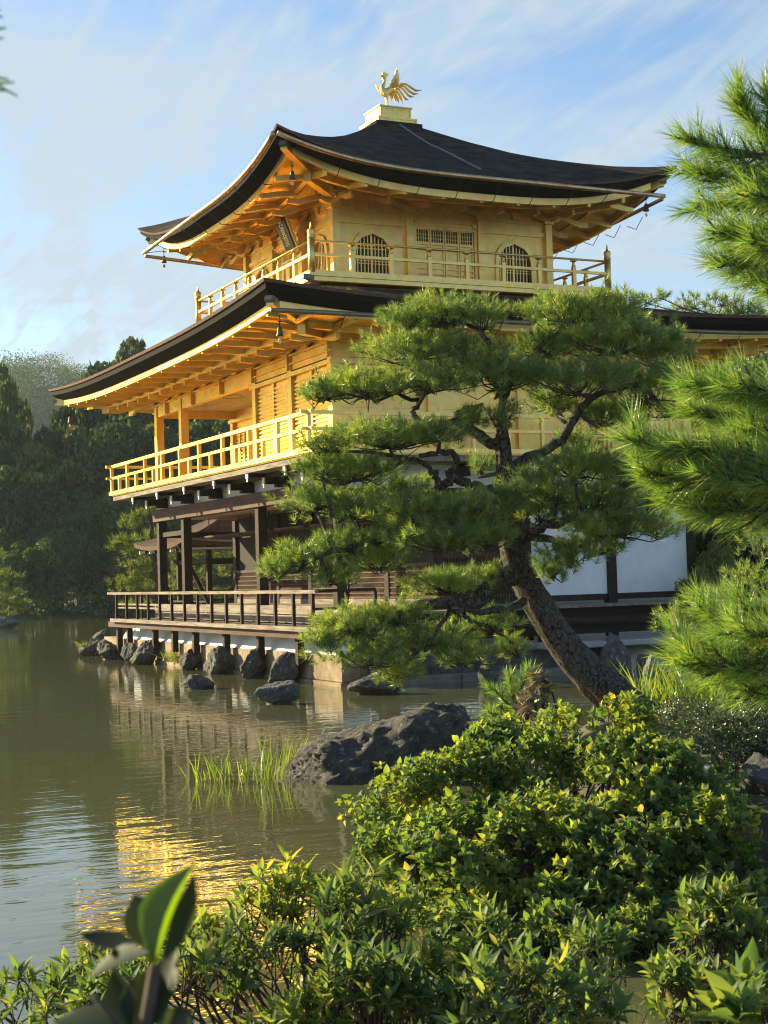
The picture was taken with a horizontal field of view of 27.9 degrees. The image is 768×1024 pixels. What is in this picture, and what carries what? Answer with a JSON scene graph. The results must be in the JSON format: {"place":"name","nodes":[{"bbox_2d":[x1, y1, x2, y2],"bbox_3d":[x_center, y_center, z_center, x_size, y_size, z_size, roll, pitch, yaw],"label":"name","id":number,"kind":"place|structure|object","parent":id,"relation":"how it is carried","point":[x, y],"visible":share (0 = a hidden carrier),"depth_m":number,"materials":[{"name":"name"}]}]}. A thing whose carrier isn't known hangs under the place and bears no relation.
{"place":"outdoors","nodes":[
{"label":"outdoors","id":0,"kind":"place"},
{"bbox_2d":[8,384,60,439],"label":"distant hill","id":1,"kind":"structure","parent":0,"point":[42,395],"depth_m":388.75,"materials":[{"name":"plant"}]},
{"bbox_2d":[0,348,87,440],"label":"hill wood","id":2,"kind":"object","parent":1,"relation":"on","point":[20,374],"visible":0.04,"depth_m":392.35,"materials":[{"name":"green plant"}]},
{"bbox_2d":[0,601,767,1023],"bbox_3d":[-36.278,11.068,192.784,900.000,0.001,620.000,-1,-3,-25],"label":"pond water","id":3,"kind":"structure","parent":0,"point":[106,815],"depth_m":15.17,"materials":[{"name":"green liquid"}]},
{"bbox_2d":[0,616,20,628],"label":"rock","id":4,"kind":"object","parent":3,"relation":"in","point":[7,622],"visible":0.93,"depth_m":76.59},
{"bbox_2d":[79,641,99,655],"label":"rock","id":5,"kind":"object","parent":3,"relation":"on","point":[89,649],"visible":0.71,"depth_m":44.50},
{"bbox_2d":[92,629,111,640],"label":"rock","id":6,"kind":"object","parent":3,"relation":"in","point":[100,635],"visible":0.52,"depth_m":52.50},
{"bbox_2d":[97,639,116,658],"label":"rock","id":7,"kind":"object","parent":3,"relation":"in","point":[106,649],"visible":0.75,"depth_m":42.04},
{"bbox_2d":[120,642,136,661],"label":"rock","id":8,"kind":"object","parent":3,"relation":"in","point":[129,649],"visible":0.73,"depth_m":40.27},
{"bbox_2d":[129,639,158,663],"bbox_3d":[-6.034,3.545,39.148,0.664,0.682,0.685,-3,-3,29],"label":"rock","id":9,"kind":"object","parent":3,"relation":"on","point":[141,655],"visible":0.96,"depth_m":38.95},
{"bbox_2d":[179,648,201,669],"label":"rock","id":10,"kind":"object","parent":3,"relation":"in","point":[187,661],"visible":0.9,"depth_m":35.92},
{"bbox_2d":[178,754,211,784],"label":"reed clump","id":11,"kind":"object","parent":3,"relation":"on","point":[195,771],"visible":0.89,"depth_m":15.81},
{"bbox_2d":[182,674,214,689],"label":"rock","id":12,"kind":"object","parent":3,"relation":"in","point":[193,681],"visible":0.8,"depth_m":29.43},
{"bbox_2d":[197,763,210,780],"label":"reed clump","id":13,"kind":"object","parent":3,"relation":"in","point":[204,774],"visible":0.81,"depth_m":15.96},
{"bbox_2d":[133,519,297,618],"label":"fishing pavilion","id":14,"kind":"structure","parent":3,"relation":"in","point":[208,546],"depth_m":44.11,"materials":[{"name":"brown wood"}]},
{"bbox_2d":[202,743,234,782],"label":"reed clump","id":15,"kind":"object","parent":3,"relation":"on","point":[214,774],"visible":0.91,"depth_m":15.84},
{"bbox_2d":[203,645,234,673],"bbox_3d":[-3.571,3.303,34.211,0.710,0.744,0.751,-1,-3,-25],"label":"rock","id":16,"kind":"object","parent":3,"relation":"in","point":[220,660],"visible":0.9,"depth_m":33.99,"materials":[{"name":"stone"}]},
{"bbox_2d":[236,753,246,775],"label":"reed clump","id":17,"kind":"object","parent":3,"relation":"on","point":[239,771],"visible":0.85,"depth_m":16.20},
{"bbox_2d":[240,647,265,678],"bbox_3d":[-2.717,3.181,32.352,0.499,0.838,0.727,-2,-2,8],"label":"rock","id":18,"kind":"object","parent":3,"relation":"in","point":[252,666],"visible":0.95,"depth_m":32.08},
{"bbox_2d":[238,748,281,783],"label":"reed clump","id":19,"kind":"object","parent":3,"relation":"on","point":[260,780],"visible":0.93,"depth_m":15.65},
{"bbox_2d":[250,730,289,780],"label":"reed clump","id":20,"kind":"object","parent":3,"relation":"on","point":[272,772],"visible":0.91,"depth_m":15.93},
{"bbox_2d":[254,680,299,703],"bbox_3d":[-1.760,2.987,25.420,0.767,0.446,0.357,-2,-2,-3],"label":"rock","id":21,"kind":"object","parent":3,"relation":"in","point":[283,692],"visible":0.98,"depth_m":25.33,"materials":[{"name":"stone"}]},
{"bbox_2d":[268,651,298,682],"bbox_3d":[-1.990,3.077,30.696,0.627,0.637,0.668,-2,-2,0],"label":"rock","id":22,"kind":"object","parent":3,"relation":"on","point":[285,667],"visible":0.9,"depth_m":30.41,"materials":[{"name":"stone"}]},
{"bbox_2d":[279,730,323,774],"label":"reed clump","id":23,"kind":"object","parent":3,"relation":"in","point":[294,750],"visible":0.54,"depth_m":16.22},
{"bbox_2d":[275,702,474,784],"bbox_3d":[-0.059,2.748,15.986,2.481,1.588,1.455,-2,-2,3],"label":"rock","id":24,"kind":"object","parent":3,"relation":"in","point":[349,756],"visible":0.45,"depth_m":15.47,"materials":[{"name":"stone"}]},
{"bbox_2d":[347,672,403,693],"bbox_3d":[-0.152,3.003,26.950,0.999,0.455,0.569,-2,-2,0],"label":"rock","id":25,"kind":"object","parent":3,"relation":"in","point":[365,685],"visible":0.72,"depth_m":26.76,"materials":[{"name":"stone"}]},
{"bbox_2d":[48,104,767,664],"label":"golden pavilion","id":26,"kind":"structure","parent":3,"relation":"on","point":[384,206],"depth_m":34.21,"materials":[{"name":"gold wood"}]},
{"bbox_2d":[68,416,72,427],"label":"wind bell","id":27,"kind":"object","parent":26,"relation":"hanging from","point":[70,420],"visible":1,"depth_m":42.16,"materials":[{"name":"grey metal"}]},
{"bbox_2d":[253,265,267,281],"bbox_3d":[-2.991,-5.488,38.433,0.165,1.280,1.060,-1,-3,-25],"label":"cusped window","id":28,"kind":"structure","parent":26,"relation":"in","point":[257,273],"depth_m":38.60,"materials":[{"name":"gold metal"}]},
{"bbox_2d":[276,315,283,343],"bbox_3d":[-1.900,-3.321,28.198,0.144,0.530,0.140,-1,-3,-25],"label":"wind bell","id":29,"kind":"object","parent":26,"relation":"hanging from","point":[279,332],"visible":1,"depth_m":28.17,"materials":[{"name":"grey metal"}]},
{"bbox_2d":[272,233,298,280],"bbox_3d":[-2.258,-5.669,36.757,0.200,1.580,1.760,-1,-3,-25],"label":"panelled door","id":30,"kind":"structure","parent":26,"relation":"in","point":[287,274],"depth_m":37.03,"materials":[{"name":"gold metal"}]},
{"bbox_2d":[272,208,299,254],"bbox_3d":[-2.278,-6.494,35.862,0.408,0.951,0.680,-1,-3,-25],"label":"name plaque","id":31,"kind":"object","parent":26,"relation":"hanging from","point":[286,234],"visible":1,"depth_m":35.73,"materials":[{"name":"black metal"}]},
{"bbox_2d":[289,161,295,185],"bbox_3d":[-1.905,-7.019,32.098,0.144,0.530,0.140,-1,-3,-25],"label":"wind bell","id":32,"kind":"object","parent":26,"relation":"hanging from","point":[292,176],"visible":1,"depth_m":32.07,"materials":[{"name":"brown metal"}]},
{"bbox_2d":[315,234,329,269],"bbox_3d":[-1.417,-5.671,35.122,0.165,1.280,1.060,-1,-3,-25],"label":"cusped window","id":33,"kind":"structure","parent":26,"relation":"in","point":[321,262],"depth_m":35.10,"materials":[{"name":"gold metal"}]},
{"bbox_2d":[353,228,394,273],"bbox_3d":[-0.275,-5.722,34.717,1.060,1.280,0.165,-1,-3,-25],"label":"cusped window","id":34,"kind":"structure","parent":26,"relation":"in","point":[361,265],"depth_m":34.74,"materials":[{"name":"gold metal"}]},
{"bbox_2d":[375,69,421,104],"bbox_3d":[0.381,-10.380,38.187,1.160,1.016,0.425,-1,-2,-9],"label":"phoenix statue","id":35,"kind":"object","parent":26,"relation":"on","point":[390,90],"visible":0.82,"depth_m":38.13,"materials":[{"name":"gold metal"}]},
{"bbox_2d":[413,220,477,278],"bbox_3d":[1.404,-5.831,35.458,1.760,1.580,0.200,-1,-3,-25],"label":"panelled door","id":36,"kind":"structure","parent":26,"relation":"in","point":[429,238],"depth_m":35.48,"materials":[{"name":"gold metal"}]},
{"bbox_2d":[495,239,534,282],"bbox_3d":[3.039,-5.755,36.295,1.060,1.280,0.165,-1,-3,-25],"label":"cusped window","id":37,"kind":"structure","parent":26,"relation":"in","point":[512,275],"depth_m":36.33,"materials":[{"name":"gold metal"}]},
{"bbox_2d":[643,197,648,216],"bbox_3d":[6.078,-7.100,35.898,0.144,0.530,0.140,-1,-3,-25],"label":"wind bell","id":38,"kind":"object","parent":26,"relation":"hanging from","point":[646,209],"visible":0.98,"depth_m":35.87,"materials":[{"name":"brown metal"}]},
{"bbox_2d":[478,663,497,686],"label":"rock","id":39,"kind":"object","parent":3,"relation":"in","point":[490,672],"visible":0.73,"depth_m":27.80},
{"bbox_2d":[636,654,647,675],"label":"rock","id":40,"kind":"object","parent":3,"relation":"in","point":[641,659],"visible":0.58,"depth_m":29.27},
{"bbox_2d":[643,654,659,678],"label":"rock","id":41,"kind":"object","parent":3,"relation":"in","point":[648,664],"visible":0.62,"depth_m":28.59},
{"bbox_2d":[659,644,671,658],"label":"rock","id":42,"kind":"object","parent":3,"relation":"in","point":[660,647],"visible":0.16,"depth_m":32.42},
{"bbox_2d":[0,0,767,386],"label":"sky","id":43,"kind":"structure","parent":0,"point":[126,116],"materials":[{"name":"blue"}]},
{"bbox_2d":[7,591,766,619],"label":"shore","id":44,"kind":"structure","parent":0,"point":[66,614],"depth_m":96.62,"materials":[{"name":"stone"}]},
{"bbox_2d":[0,401,19,465],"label":"broadleaf tree","id":45,"kind":"object","parent":44,"relation":"on","point":[6,454],"visible":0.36,"depth_m":108.93,"materials":[{"name":"green plant"}]},
{"bbox_2d":[0,547,32,617],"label":"pine tree","id":46,"kind":"object","parent":44,"relation":"on","point":[16,603],"visible":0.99,"depth_m":77.80,"materials":[{"name":"green plant"}]},
{"bbox_2d":[0,360,33,463],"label":"broadleaf tree","id":47,"kind":"object","parent":44,"relation":"on","point":[9,391],"visible":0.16,"depth_m":111.39,"materials":[{"name":"green plant"}]},
{"bbox_2d":[0,464,39,606],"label":"broadleaf tree","id":48,"kind":"object","parent":44,"relation":"on","point":[6,535],"visible":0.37,"depth_m":99.27,"materials":[{"name":"green plant"}]},
{"bbox_2d":[0,539,57,613],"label":"broadleaf tree","id":49,"kind":"object","parent":44,"relation":"on","point":[14,560],"visible":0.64,"depth_m":96.62,"materials":[{"name":"green plant"}]},
{"bbox_2d":[9,424,66,600],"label":"broadleaf tree","id":50,"kind":"object","parent":44,"relation":"on","point":[52,438],"visible":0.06,"depth_m":107.19,"materials":[{"name":"green plant"}]},
{"bbox_2d":[0,468,82,572],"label":"broadleaf tree","id":51,"kind":"object","parent":44,"relation":"on","point":[39,499],"visible":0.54,"depth_m":98.78,"materials":[{"name":"green plant"}]},
{"bbox_2d":[0,440,97,603],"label":"broadleaf tree","id":52,"kind":"object","parent":44,"relation":"on","point":[32,459],"visible":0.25,"depth_m":102.39,"materials":[{"name":"green plant"}]},
{"bbox_2d":[24,526,92,613],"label":"broadleaf tree","id":53,"kind":"object","parent":44,"relation":"on","point":[51,555],"visible":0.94,"depth_m":96.50,"materials":[{"name":"green plant"}]},
{"bbox_2d":[35,490,115,608],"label":"broadleaf tree","id":54,"kind":"object","parent":44,"relation":"on","point":[83,517],"visible":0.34,"depth_m":98.20,"materials":[{"name":"green plant"}]},
{"bbox_2d":[51,424,119,605],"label":"broadleaf tree","id":55,"kind":"object","parent":44,"relation":"on","point":[72,434],"visible":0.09,"depth_m":103.33,"materials":[{"name":"green plant"}]},
{"bbox_2d":[64,533,116,607],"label":"broadleaf tree","id":56,"kind":"object","parent":44,"relation":"on","point":[100,559],"visible":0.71,"depth_m":96.69,"materials":[{"name":"green plant"}]},
{"bbox_2d":[49,359,153,441],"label":"broadleaf tree","id":57,"kind":"object","parent":44,"relation":"on","point":[84,417],"visible":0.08,"depth_m":115.19,"materials":[{"name":"green plant"}]},
{"bbox_2d":[65,413,154,496],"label":"broadleaf tree","id":58,"kind":"object","parent":44,"relation":"on","point":[111,447],"visible":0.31,"depth_m":104.22,"materials":[{"name":"green plant"}]},
{"bbox_2d":[81,474,144,599],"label":"broadleaf tree","id":59,"kind":"object","parent":44,"relation":"on","point":[107,516],"visible":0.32,"depth_m":99.00,"materials":[{"name":"green plant"}]},
{"bbox_2d":[94,543,153,612],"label":"broadleaf tree","id":60,"kind":"object","parent":44,"relation":"on","point":[114,568],"visible":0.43,"depth_m":96.40,"materials":[{"name":"green plant"}]},
{"bbox_2d":[110,463,180,547],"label":"broadleaf tree","id":61,"kind":"object","parent":44,"relation":"on","point":[141,482],"visible":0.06,"depth_m":100.78,"materials":[{"name":"green plant"}]},
{"bbox_2d":[86,336,205,436],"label":"broadleaf tree","id":62,"kind":"object","parent":44,"relation":"on","point":[129,347],"visible":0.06,"depth_m":119.84,"materials":[{"name":"green plant"}]},
{"bbox_2d":[103,506,232,611],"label":"pine tree","id":63,"kind":"object","parent":44,"relation":"on","point":[150,580],"visible":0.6,"depth_m":57.01,"materials":[{"name":"green plant"}]},
{"bbox_2d":[133,420,202,477],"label":"broadleaf tree","id":64,"kind":"object","parent":44,"relation":"on","point":[149,433],"visible":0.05,"depth_m":106.32,"materials":[{"name":"green plant"}]},
{"bbox_2d":[138,553,198,597],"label":"broadleaf tree","id":65,"kind":"object","parent":44,"relation":"on","point":[169,567],"visible":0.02,"depth_m":97.06,"materials":[{"name":"green plant"}]},
{"bbox_2d":[142,476,204,537],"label":"broadleaf tree","id":66,"kind":"object","parent":44,"relation":"on","point":[173,525],"visible":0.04,"depth_m":100.07,"materials":[{"name":"green plant"}]},
{"bbox_2d":[165,419,207,433],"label":"broadleaf tree","id":67,"kind":"object","parent":44,"relation":"on","point":[175,424],"visible":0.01,"depth_m":117.03,"materials":[{"name":"green plant"}]},
{"bbox_2d":[191,520,200,525],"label":"broadleaf tree","id":68,"kind":"object","parent":44,"relation":"on","point":[194,522],"depth_m":101.82,"materials":[{"name":"green plant"}]},
{"bbox_2d":[164,419,230,475],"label":"broadleaf tree","id":69,"kind":"object","parent":44,"relation":"on","point":[208,428],"visible":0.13,"depth_m":105.31,"materials":[{"name":"green plant"}]},
{"bbox_2d":[175,551,233,589],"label":"broadleaf tree","id":70,"kind":"object","parent":44,"relation":"on","point":[224,581],"visible":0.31,"depth_m":97.59,"materials":[{"name":"green plant"}]},
{"bbox_2d":[0,583,496,618],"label":"undergrowth","id":71,"kind":"object","parent":44,"relation":"on","point":[49,605],"visible":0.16,"depth_m":96.60,"materials":[{"name":"green plant"}]},
{"bbox_2d":[508,661,565,731],"bbox_3d":[1.166,1.417,11.709,0.398,0.585,0.747,-2,-2,15],"label":"bush","id":72,"kind":"object","parent":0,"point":[531,700],"visible":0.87,"depth_m":11.53,"materials":[{"name":"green plant"}]},
{"bbox_2d":[371,630,761,669],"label":"pavilion island","id":73,"kind":"structure","parent":0,"point":[634,651],"depth_m":34.12,"materials":[{"name":"stone"}]},
{"bbox_2d":[75,639,90,649],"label":"weed tuft","id":74,"kind":"object","parent":73,"relation":"on","point":[76,643],"visible":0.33,"depth_m":45.61,"materials":[{"name":"green plant"}]},
{"bbox_2d":[104,636,536,686],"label":"stone embankment","id":75,"kind":"structure","parent":73,"relation":"on","point":[326,673],"depth_m":30.50,"materials":[{"name":"stone"}]},
{"bbox_2d":[148,650,173,660],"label":"weed tuft","id":76,"kind":"object","parent":75,"relation":"on","point":[170,654],"visible":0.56,"depth_m":37.96,"materials":[{"name":"green plant"}]},
{"bbox_2d":[162,648,179,661],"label":"weed tuft","id":77,"kind":"object","parent":75,"relation":"on","point":[175,658],"visible":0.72,"depth_m":37.48,"materials":[{"name":"green plant"}]},
{"bbox_2d":[368,647,601,684],"bbox_3d":[2.186,3.224,30.029,5.300,1.000,0.620,-1,-3,-25],"label":"stone ledge","id":78,"kind":"object","parent":73,"relation":"on","point":[441,674],"visible":0.18,"depth_m":29.90,"materials":[{"name":"stone"}]},
{"bbox_2d":[527,635,671,649],"bbox_3d":[4.684,2.651,31.515,3.700,0.120,0.900,-1,-3,-25],"label":"stone step","id":79,"kind":"object","parent":73,"relation":"on","point":[626,641],"visible":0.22,"depth_m":31.18,"materials":[{"name":"stone"}]},
{"bbox_2d":[600,632,633,671],"bbox_3d":[4.662,2.864,30.979,0.635,0.947,0.488,-2,-2,16],"label":"rock","id":80,"kind":"object","parent":73,"relation":"on","point":[614,650],"visible":0.84,"depth_m":30.85,"materials":[{"name":"stone"}]},
{"bbox_2d":[674,565,714,629],"bbox_3d":[6.691,1.965,32.963,0.960,1.706,1.015,-1,-3,-25],"label":"shrub","id":81,"kind":"object","parent":73,"relation":"on","point":[698,576],"visible":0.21,"depth_m":32.85,"materials":[{"name":"green plant"}]},
{"bbox_2d":[691,424,701,559],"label":"broadleaf tree","id":82,"kind":"object","parent":73,"relation":"on","point":[693,426],"depth_m":49.06,"materials":[{"name":"green plant"}]},
{"bbox_2d":[637,286,767,406],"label":"pine tree","id":83,"kind":"object","parent":73,"relation":"on","point":[727,307],"visible":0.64,"depth_m":49.97,"materials":[{"name":"green plant"}]},
{"bbox_2d":[691,363,741,577],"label":"broadleaf tree","id":84,"kind":"object","parent":73,"relation":"on","point":[713,402],"visible":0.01,"depth_m":51.93,"materials":[{"name":"green plant"}]},
{"bbox_2d":[693,533,743,602],"bbox_3d":[7.317,1.651,33.970,1.051,2.386,1.183,-1,-3,-25],"label":"shrub","id":85,"kind":"object","parent":73,"relation":"on","point":[710,561],"visible":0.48,"depth_m":33.73,"materials":[{"name":"green plant"}]},
{"bbox_2d":[696,486,767,597],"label":"broadleaf tree","id":86,"kind":"object","parent":73,"relation":"on","point":[703,539],"visible":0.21,"depth_m":37.02,"materials":[{"name":"green plant"}]},
{"bbox_2d":[698,353,767,417],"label":"pine tree","id":87,"kind":"object","parent":73,"relation":"on","point":[748,363],"visible":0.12,"depth_m":39.87,"materials":[{"name":"green plant"}]},
{"bbox_2d":[731,351,767,601],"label":"broadleaf tree","id":88,"kind":"object","parent":73,"relation":"on","point":[756,356],"visible":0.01,"depth_m":45.59,"materials":[{"name":"green plant"}]},
{"bbox_2d":[526,691,767,890],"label":"islet ground","id":89,"kind":"structure","parent":0,"point":[759,800],"depth_m":9.99,"materials":[{"name":"soil"}]},
{"bbox_2d":[253,276,708,711],"bbox_3d":[1.124,-0.033,16.172,5.071,5.001,1.958,-2,-2,-2],"label":"pine tree","id":90,"kind":"object","parent":89,"relation":"on","point":[593,677],"visible":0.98,"depth_m":16.07,"materials":[{"name":"green plant"}]},
{"bbox_2d":[474,657,541,731],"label":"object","id":91,"kind":"object","parent":89,"relation":"on","point":[510,687],"visible":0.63,"depth_m":13.29,"materials":[{"name":"green plant"}]},
{"bbox_2d":[492,702,549,744],"bbox_3d":[1.205,1.877,13.632,0.490,0.488,0.839,-4,-3,41],"label":"bush","id":92,"kind":"object","parent":89,"relation":"on","point":[500,706],"visible":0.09,"depth_m":13.55,"materials":[{"name":"green plant"}]},
{"bbox_2d":[334,687,767,962],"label":"bush","id":93,"kind":"object","parent":89,"relation":"on","point":[570,868],"visible":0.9,"depth_m":8.99,"materials":[{"name":"green plant"}]},
{"bbox_2d":[581,659,688,712],"bbox_3d":[2.823,2.003,16.997,1.262,0.844,1.196,-4,-3,42],"label":"iris clump","id":94,"kind":"object","parent":89,"relation":"on","point":[637,686],"visible":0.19,"depth_m":16.98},
{"bbox_2d":[626,662,704,710],"bbox_3d":[3.123,1.993,17.005,1.173,0.844,1.274,-1,-3,-25],"label":"iris clump","id":95,"kind":"object","parent":89,"relation":"on","point":[658,689],"visible":0.27,"depth_m":16.91,"materials":[{"name":"plant"}]},
{"bbox_2d":[636,659,733,705],"bbox_3d":[3.438,1.991,17.164,1.260,0.844,1.393,-2,-2,10],"label":"iris clump","id":96,"kind":"object","parent":89,"relation":"on","point":[690,693],"visible":0.23,"depth_m":16.93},
{"bbox_2d":[624,692,767,776],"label":"hedge","id":97,"kind":"object","parent":89,"relation":"on","point":[749,731],"visible":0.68,"depth_m":11.21,"materials":[{"name":"green plant"}]},
{"bbox_2d":[689,765,724,778],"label":"rock","id":98,"kind":"object","parent":89,"relation":"on","point":[707,767],"visible":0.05,"depth_m":10.76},
{"bbox_2d":[647,528,767,644],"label":"pine tree","id":99,"kind":"object","parent":89,"relation":"on","point":[753,572],"visible":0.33,"depth_m":20.97,"materials":[{"name":"green plant"}]},
{"bbox_2d":[679,673,754,702],"bbox_3d":[3.774,1.981,17.020,1.131,0.830,1.465,-3,-3,32],"label":"iris clump","id":100,"kind":"object","parent":89,"relation":"on","point":[715,694],"visible":0.13,"depth_m":16.87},
{"bbox_2d":[739,752,767,795],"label":"rock","id":101,"kind":"object","parent":89,"relation":"on","point":[755,766],"visible":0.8,"depth_m":10.12,"materials":[{"name":"stone"}]},
{"bbox_2d":[585,51,767,717],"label":"pine tree","id":102,"kind":"object","parent":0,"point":[725,474],"visible":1,"depth_m":5.62,"materials":[{"name":"green plant"}]},
{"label":"near bank","id":103,"kind":"structure","parent":0,"visible":0},
{"bbox_2d":[0,9,17,96],"bbox_3d":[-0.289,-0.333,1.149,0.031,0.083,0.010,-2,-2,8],"label":"pine tree","id":104,"kind":"object","parent":103,"relation":"on","point":[3,78],"visible":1,"depth_m":1.15,"materials":[{"name":"green plant"}]},
{"bbox_2d":[53,863,196,1023],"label":"plant","id":105,"kind":"object","parent":103,"relation":"on","point":[149,918],"visible":1,"depth_m":1.00,"materials":[{"name":"green plant"}]},
{"bbox_2d":[0,839,640,1023],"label":"bush","id":106,"kind":"object","parent":103,"relation":"on","point":[370,968],"visible":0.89,"depth_m":4.42,"materials":[{"name":"green plant"}]},
{"bbox_2d":[635,871,767,1023],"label":"bush","id":107,"kind":"object","parent":103,"relation":"on","point":[702,923],"visible":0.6,"depth_m":4.89,"materials":[{"name":"green plant"}]},
{"bbox_2d":[689,937,767,1023],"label":"bush","id":108,"kind":"object","parent":103,"relation":"on","point":[734,996],"visible":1,"depth_m":2.98,"materials":[{"name":"green plant"}]}
]}

